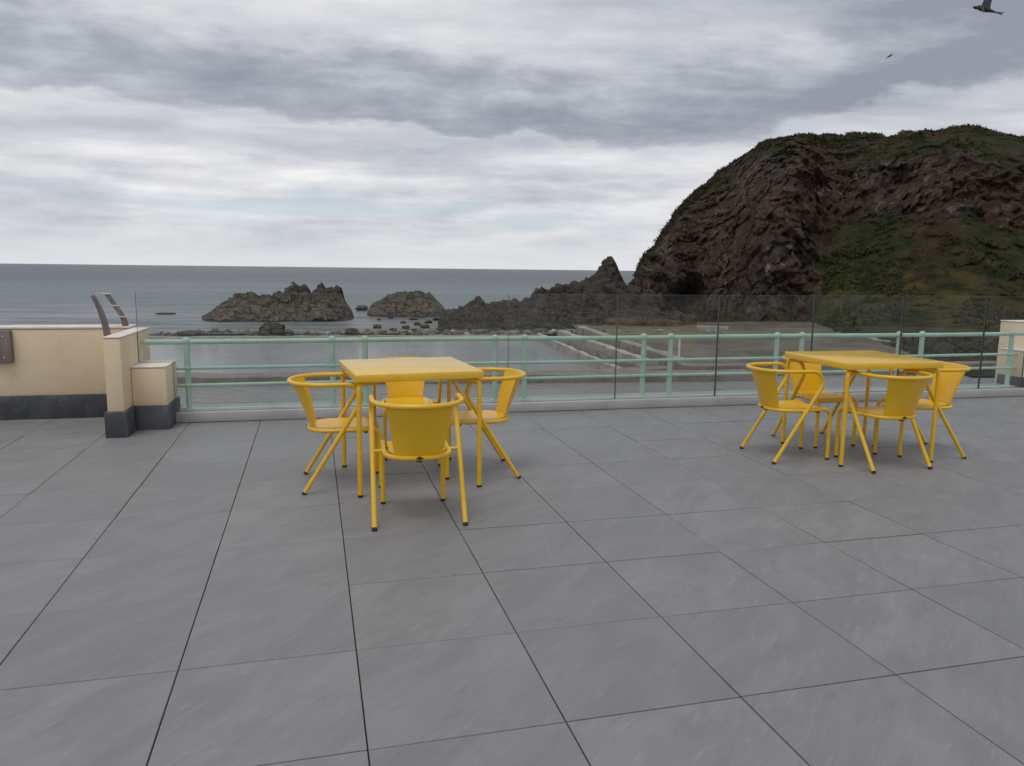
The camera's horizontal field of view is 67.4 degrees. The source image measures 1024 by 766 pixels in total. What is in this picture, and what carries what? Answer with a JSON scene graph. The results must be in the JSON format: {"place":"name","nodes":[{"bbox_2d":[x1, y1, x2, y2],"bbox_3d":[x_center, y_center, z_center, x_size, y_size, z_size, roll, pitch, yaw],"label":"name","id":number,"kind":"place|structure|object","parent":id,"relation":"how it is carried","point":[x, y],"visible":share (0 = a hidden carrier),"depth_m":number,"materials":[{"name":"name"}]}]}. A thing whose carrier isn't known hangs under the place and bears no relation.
{"place":"outdoors","nodes":[
{"label":"outdoors","id":0,"kind":"place"},
{"bbox_2d":[0,263,634,333],"bbox_3d":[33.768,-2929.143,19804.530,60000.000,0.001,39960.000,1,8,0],"label":"sea","id":1,"kind":"structure","parent":0,"point":[61,294],"depth_m":203.94,"materials":[{"name":"liquid"}]},
{"bbox_2d":[154,312,175,314],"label":"boulder","id":2,"kind":"object","parent":1,"relation":"in","point":[165,313],"visible":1,"depth_m":90.80,"materials":[{"name":"grey stone"}]},
{"bbox_2d":[202,282,353,321],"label":"rock islet","id":3,"kind":"object","parent":1,"relation":"in","point":[322,302],"visible":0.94,"depth_m":83.17,"materials":[{"name":"grey stone"}]},
{"bbox_2d":[149,334,544,337],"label":"pool edge wall","id":4,"kind":"structure","parent":1,"relation":"in","point":[323,336],"depth_m":54.88,"materials":[{"name":"concrete"}]},
{"bbox_2d":[354,305,367,310],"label":"boulder","id":5,"kind":"object","parent":1,"relation":"in","point":[361,308],"visible":0.9,"depth_m":103.61,"materials":[{"name":"grey stone"}]},
{"bbox_2d":[373,324,381,327],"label":"rock","id":6,"kind":"object","parent":1,"relation":"in","point":[377,326],"visible":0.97,"depth_m":73.98,"materials":[{"name":"grey stone"}]},
{"bbox_2d":[367,290,445,316],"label":"rock islet","id":7,"kind":"object","parent":1,"relation":"in","point":[416,303],"visible":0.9,"depth_m":93.02,"materials":[{"name":"grey stone"}]},
{"bbox_2d":[419,324,429,327],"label":"rock","id":8,"kind":"object","parent":1,"relation":"in","point":[424,326],"visible":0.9,"depth_m":74.60,"materials":[{"name":"grey stone"}]},
{"bbox_2d":[438,277,665,326],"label":"rock reef","id":9,"kind":"object","parent":1,"relation":"in","point":[581,299],"visible":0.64,"depth_m":76.39},
{"bbox_2d":[436,306,697,332],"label":"rock reef","id":10,"kind":"object","parent":1,"relation":"in","point":[646,316],"visible":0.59,"depth_m":68.67},
{"bbox_2d":[587,256,638,311],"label":"sea stack","id":11,"kind":"object","parent":1,"relation":"in","point":[607,282],"visible":0.54,"depth_m":77.63,"materials":[{"name":"grey stone"}]},
{"bbox_2d":[167,333,551,335],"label":"shingle beach","id":12,"kind":"structure","parent":0,"point":[256,334],"depth_m":57.70,"materials":[{"name":"grey gravel"}]},
{"bbox_2d":[175,331,196,335],"bbox_3d":[-23.280,-3.423,54.845,1.408,0.567,1.595,8,11,41],"label":"boulder","id":13,"kind":"object","parent":12,"relation":"on","point":[183,333],"visible":0.61,"depth_m":54.43,"materials":[{"name":"grey stone"}]},
{"bbox_2d":[244,331,253,335],"bbox_3d":[-19.090,-3.505,55.780,0.779,0.573,0.556,6,10,31],"label":"boulder","id":14,"kind":"object","parent":12,"relation":"on","point":[249,333],"visible":0.67,"depth_m":55.56,"materials":[{"name":"grey stone"}]},
{"bbox_2d":[256,322,285,335],"bbox_3d":[-17.494,-3.731,55.893,2.136,1.432,1.582,-3,9,-23],"label":"boulder","id":15,"kind":"object","parent":12,"relation":"on","point":[276,329],"visible":0.66,"depth_m":55.45,"materials":[{"name":"grey stone"}]},
{"bbox_2d":[283,329,293,335],"bbox_3d":[-16.385,-3.577,56.161,0.808,0.732,1.091,-8,12,-44],"label":"boulder","id":16,"kind":"object","parent":12,"relation":"on","point":[288,332],"visible":0.73,"depth_m":55.75,"materials":[{"name":"grey stone"}]},
{"bbox_2d":[344,328,359,335],"bbox_3d":[-11.917,-3.692,57.049,1.230,0.818,1.109,-2,9,-19],"label":"boulder","id":17,"kind":"object","parent":12,"relation":"on","point":[351,331],"visible":0.73,"depth_m":56.73,"materials":[{"name":"grey stone"}]},
{"bbox_2d":[149,327,722,335],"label":"shingle stones","id":18,"kind":"object","parent":12,"relation":"on","point":[236,332],"visible":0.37,"depth_m":58.20,"materials":[{"name":"grey stone"}]},
{"bbox_2d":[0,396,1023,765],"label":"terrace paving","id":19,"kind":"structure","parent":0,"point":[668,586],"depth_m":3.26,"materials":[{"name":"grey tile"}]},
{"bbox_2d":[0,324,135,419],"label":"boundary wall","id":20,"kind":"structure","parent":19,"relation":"on","point":[54,372],"depth_m":6.84,"materials":[{"name":"beige paint"}]},
{"bbox_2d":[0,330,14,362],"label":"timber board","id":21,"kind":"object","parent":20,"relation":"attached to","point":[6,348],"visible":1,"depth_m":6.67,"materials":[{"name":"wood"}]},
{"bbox_2d":[91,293,128,335],"bbox_3d":[-3.515,-0.600,6.635,0.217,0.344,0.633,-1,9,-13],"label":"ladder frame","id":22,"kind":"object","parent":20,"relation":"on","point":[104,321],"visible":0.98,"depth_m":6.39,"materials":[{"name":"metal"}]},
{"bbox_2d":[102,327,180,437],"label":"stepped pier","id":23,"kind":"structure","parent":19,"relation":"on","point":[142,392],"depth_m":6.41,"materials":[{"name":"beige paint"}]},
{"bbox_2d":[287,372,382,494],"bbox_3d":[-1.128,0.306,4.901,0.575,0.690,0.514,-1,9,-14],"label":"metal armchair","id":24,"kind":"object","parent":19,"relation":"on","point":[301,386],"visible":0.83,"depth_m":4.78,"materials":[{"name":"yellow metal"}]},
{"bbox_2d":[330,428,369,765],"bbox_3d":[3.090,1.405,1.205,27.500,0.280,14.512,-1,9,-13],"label":"joint","id":25,"kind":"object","parent":19,"relation":"attached to","point":[353,628],"depth_m":2.91,"materials":[{"name":"black"}]},
{"bbox_2d":[373,357,442,460],"bbox_3d":[-0.793,0.179,5.784,0.514,0.690,0.575,-1,9,-12],"label":"metal armchair","id":26,"kind":"object","parent":19,"relation":"on","point":[405,392],"visible":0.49,"depth_m":5.88,"materials":[{"name":"yellow metal"}]},
{"bbox_2d":[339,357,483,497],"bbox_3d":[-0.682,0.252,5.054,0.790,0.747,0.790,-2,9,-19],"label":"square table","id":27,"kind":"object","parent":19,"relation":"on","point":[364,372],"visible":0.98,"depth_m":4.79,"materials":[{"name":"yellow metal"}]},
{"bbox_2d":[369,393,467,530],"bbox_3d":[-0.525,0.411,4.236,0.514,0.690,0.575,-1,9,-12],"label":"metal armchair","id":28,"kind":"object","parent":19,"relation":"on","point":[418,432],"visible":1,"depth_m":4.06,"materials":[{"name":"yellow metal"}]},
{"bbox_2d":[438,367,525,479],"bbox_3d":[-0.197,0.267,5.235,0.575,0.690,0.514,-1,9,-13],"label":"metal armchair","id":29,"kind":"object","parent":19,"relation":"on","point":[510,379],"visible":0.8,"depth_m":5.14,"materials":[{"name":"yellow metal"}]},
{"bbox_2d":[176,383,1023,422],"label":"kerb","id":30,"kind":"structure","parent":19,"relation":"on","point":[749,397],"depth_m":7.63,"materials":[{"name":"concrete"}]},
{"bbox_2d":[135,293,1023,411],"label":"glass balustrade","id":31,"kind":"object","parent":30,"relation":"on","point":[986,306],"visible":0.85,"depth_m":7.91,"materials":[{"name":"clear glass"}]},
{"bbox_2d":[143,330,1023,409],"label":"metal railing","id":32,"kind":"object","parent":30,"relation":"on","point":[494,338],"visible":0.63,"depth_m":7.64,"materials":[{"name":"green metal"}]},
{"bbox_2d":[739,362,831,463],"bbox_3d":[2.042,0.213,5.771,0.575,0.690,0.514,-1,9,-11],"label":"metal armchair","id":33,"kind":"object","parent":19,"relation":"on","point":[765,381],"visible":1,"depth_m":5.64,"materials":[{"name":"yellow metal"}]},
{"bbox_2d":[771,355,857,447],"bbox_3d":[2.503,0.135,6.332,0.514,0.690,0.575,-2,9,-15],"label":"metal armchair","id":34,"kind":"object","parent":19,"relation":"on","point":[807,384],"visible":0.69,"depth_m":6.36,"materials":[{"name":"yellow metal"}]},
{"bbox_2d":[781,350,943,466],"bbox_3d":[2.644,0.167,5.886,0.790,0.747,0.790,-1,9,-12],"label":"square table","id":35,"kind":"object","parent":19,"relation":"on","point":[851,361],"visible":0.95,"depth_m":5.61,"materials":[{"name":"yellow metal"}]},
{"bbox_2d":[834,369,934,473],"bbox_3d":[2.690,0.257,5.528,0.514,0.690,0.575,-2,9,-16],"label":"metal armchair","id":36,"kind":"object","parent":19,"relation":"on","point":[903,395],"visible":0.98,"depth_m":5.36,"materials":[{"name":"yellow metal"}]},
{"bbox_2d":[872,362,970,458],"bbox_3d":[3.196,0.199,5.957,0.575,0.690,0.514,0,8,-4],"label":"metal armchair","id":37,"kind":"object","parent":19,"relation":"on","point":[952,374],"visible":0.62,"depth_m":5.88,"materials":[{"name":"yellow metal"}]},
{"bbox_2d":[995,320,1023,387],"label":"wall","id":38,"kind":"structure","parent":19,"relation":"on","point":[1018,347],"depth_m":9.13,"materials":[{"name":"beige paint"}]},
{"bbox_2d":[0,0,1023,270],"label":"sky","id":39,"kind":"structure","parent":0,"point":[441,134],"materials":[{"name":"grey"}]},
{"bbox_2d":[149,334,994,406],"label":"pool water","id":40,"kind":"structure","parent":0,"point":[276,353],"depth_m":39.50,"materials":[{"name":"liquid"}]},
{"bbox_2d":[177,369,753,385],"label":"pool walkway","id":41,"kind":"structure","parent":40,"relation":"in","point":[196,378],"depth_m":34.11,"materials":[{"name":"grey concrete"}]},
{"bbox_2d":[537,333,623,369],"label":"pool wall","id":42,"kind":"structure","parent":40,"relation":"in","point":[571,351],"depth_m":43.02,"materials":[{"name":"concrete"}]},
{"bbox_2d":[592,365,666,372],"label":"pool wall","id":43,"kind":"structure","parent":40,"relation":"in","point":[650,368],"depth_m":36.02,"materials":[{"name":"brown concrete"}]},
{"bbox_2d":[573,321,929,367],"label":"drained pool floor","id":44,"kind":"structure","parent":0,"point":[734,347],"depth_m":53.47,"materials":[{"name":"grey concrete"}]},
{"bbox_2d":[557,330,657,365],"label":"pool wall","id":45,"kind":"structure","parent":44,"relation":"on","point":[590,347],"depth_m":46.21,"materials":[{"name":"concrete"}]},
{"bbox_2d":[577,326,685,369],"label":"pool wall","id":46,"kind":"structure","parent":44,"relation":"on","point":[634,347],"depth_m":45.20,"materials":[{"name":"concrete"}]},
{"bbox_2d":[697,326,727,329],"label":"pool slab","id":47,"kind":"structure","parent":44,"relation":"on","point":[711,327],"depth_m":64.64,"materials":[{"name":"concrete"}]},
{"bbox_2d":[676,361,996,375],"bbox_3d":[18.345,-0.465,38.495,20.986,1.196,0.841,-1,9,-9],"label":"pool step","id":48,"kind":"object","parent":44,"relation":"on","point":[695,366],"visible":0.24,"depth_m":37.19,"materials":[{"name":"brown concrete"}]},
{"bbox_2d":[678,339,680,357],"bbox_3d":[8.086,-1.598,37.103,0.114,1.110,0.120,1,8,0],"label":"white post","id":49,"kind":"object","parent":48,"relation":"on","point":[679,344],"visible":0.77,"depth_m":37.06,"materials":[{"name":"paint"}]},
{"bbox_2d":[853,337,895,342],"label":"pool slab","id":50,"kind":"structure","parent":44,"relation":"on","point":[873,338],"depth_m":55.70,"materials":[{"name":"concrete"}]},
{"bbox_2d":[633,126,1023,375],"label":"headland","id":51,"kind":"structure","parent":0,"point":[750,240],"depth_m":81.47,"materials":[{"name":"brown stone"}]},
{"bbox_2d":[627,123,1023,374],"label":"scrub cover","id":52,"kind":"object","parent":51,"relation":"on","point":[929,348],"visible":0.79,"depth_m":72.68,"materials":[{"name":"green plant"}]},
{"bbox_2d":[973,0,1004,14],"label":"flying bird","id":53,"kind":"object","parent":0,"point":[985,6],"visible":1,"depth_m":5.70}
]}

